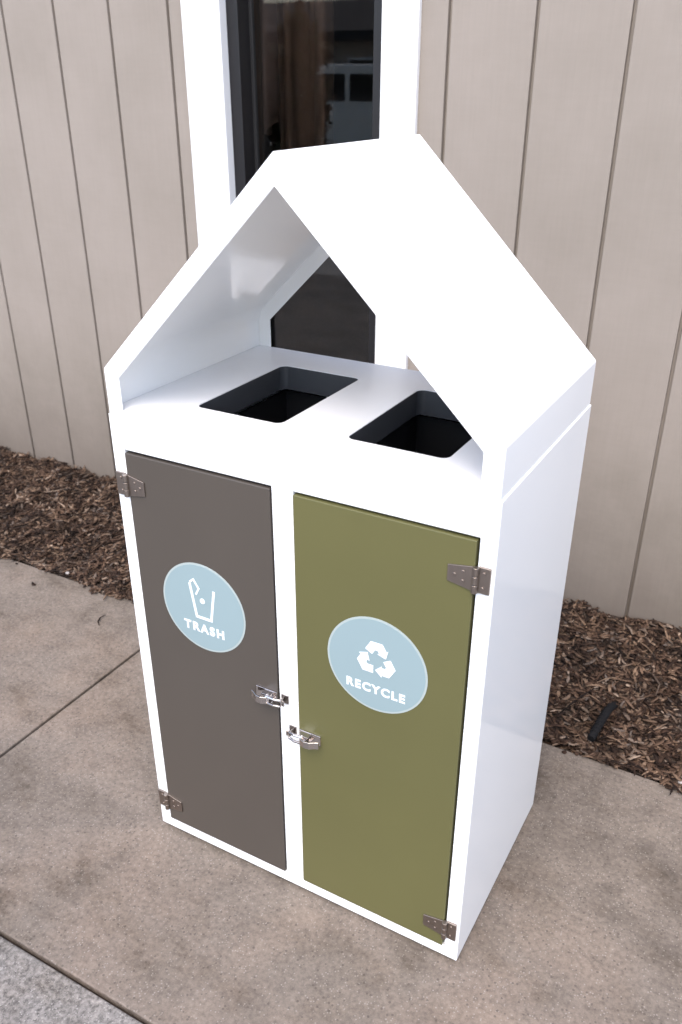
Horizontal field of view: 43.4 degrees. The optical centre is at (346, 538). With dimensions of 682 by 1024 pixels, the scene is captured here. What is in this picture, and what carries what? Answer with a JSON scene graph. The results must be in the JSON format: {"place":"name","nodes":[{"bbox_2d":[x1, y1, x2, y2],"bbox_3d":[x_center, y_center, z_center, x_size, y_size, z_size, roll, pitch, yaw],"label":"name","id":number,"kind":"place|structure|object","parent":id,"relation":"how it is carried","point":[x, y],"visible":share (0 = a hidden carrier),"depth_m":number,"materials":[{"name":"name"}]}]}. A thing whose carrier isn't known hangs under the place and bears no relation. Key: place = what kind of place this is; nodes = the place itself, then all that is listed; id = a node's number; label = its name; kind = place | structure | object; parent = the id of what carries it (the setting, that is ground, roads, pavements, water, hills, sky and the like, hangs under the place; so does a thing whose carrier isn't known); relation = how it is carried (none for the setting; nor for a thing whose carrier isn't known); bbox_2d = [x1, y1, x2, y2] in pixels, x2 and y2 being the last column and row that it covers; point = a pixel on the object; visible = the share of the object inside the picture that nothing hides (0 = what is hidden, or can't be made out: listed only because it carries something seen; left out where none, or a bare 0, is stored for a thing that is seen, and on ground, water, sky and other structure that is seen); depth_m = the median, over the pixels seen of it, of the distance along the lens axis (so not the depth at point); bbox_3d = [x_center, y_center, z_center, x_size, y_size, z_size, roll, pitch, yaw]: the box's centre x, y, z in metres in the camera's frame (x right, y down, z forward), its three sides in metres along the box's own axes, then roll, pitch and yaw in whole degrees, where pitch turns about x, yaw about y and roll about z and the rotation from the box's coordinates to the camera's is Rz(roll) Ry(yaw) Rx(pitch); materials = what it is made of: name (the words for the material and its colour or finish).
{"place":"outdoors","nodes":[
{"label":"outdoors","id":0,"kind":"place"},
{"bbox_2d":[0,557,139,757],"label":"pavement","id":1,"kind":"structure","parent":0,"point":[61,649],"depth_m":2.89,"materials":[{"name":"concrete"}]},
{"bbox_2d":[0,936,141,1023],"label":"pavement","id":2,"kind":"structure","parent":0,"point":[33,990],"depth_m":1.78,"materials":[{"name":"concrete"}]},
{"bbox_2d":[0,652,681,1023],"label":"pavement","id":3,"kind":"structure","parent":0,"point":[118,890],"depth_m":1.96,"materials":[{"name":"concrete"}]},
{"bbox_2d":[104,134,595,959],"bbox_3d":[0.007,0.026,1.833,0.806,1.587,0.549,15,32,25],"label":"recycling station","id":4,"kind":"object","parent":3,"relation":"on","point":[348,582],"visible":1,"depth_m":1.64,"materials":[{"name":"white"}]},
{"bbox_2d":[116,451,286,870],"bbox_3d":[-0.295,0.308,1.848,0.391,0.988,0.047,15,32,25],"label":"door","id":5,"kind":"structure","parent":4,"relation":"in","point":[205,540],"depth_m":1.80,"materials":[{"name":"grey paint"}]},
{"bbox_2d":[287,492,491,944],"bbox_3d":[0.057,0.402,1.677,0.397,0.988,0.047,15,32,25],"label":"door","id":6,"kind":"structure","parent":4,"relation":"in","point":[385,604],"depth_m":1.63,"materials":[{"name":"green paint"}]},
{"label":"ground","id":7,"kind":"structure","parent":0,"visible":0},
{"bbox_2d":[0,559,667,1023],"bbox_3d":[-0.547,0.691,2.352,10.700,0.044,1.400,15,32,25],"label":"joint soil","id":8,"kind":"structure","parent":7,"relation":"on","point":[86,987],"depth_m":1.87,"materials":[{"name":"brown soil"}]},
{"bbox_2d":[0,0,681,631],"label":"building","id":9,"kind":"structure","parent":7,"relation":"on","point":[140,140],"depth_m":2.89,"materials":[{"name":"beige paint"}]},
{"bbox_2d":[225,0,381,363],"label":"window","id":10,"kind":"structure","parent":9,"relation":"in","point":[303,73],"depth_m":2.92,"materials":[{"name":"black glass"}]},
{"bbox_2d":[0,446,681,794],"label":"bark mulch","id":11,"kind":"object","parent":7,"relation":"on","point":[585,745],"visible":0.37,"depth_m":2.89,"materials":[{"name":"brown wood"}]},
{"bbox_2d":[587,701,617,741],"bbox_3d":[0.759,0.535,2.535,0.026,0.048,0.210,18,33,30],"label":"irrigation pipe","id":12,"kind":"object","parent":11,"relation":"on","point":[602,718],"visible":1,"depth_m":2.50,"materials":[{"name":"black plastic"}]}
]}

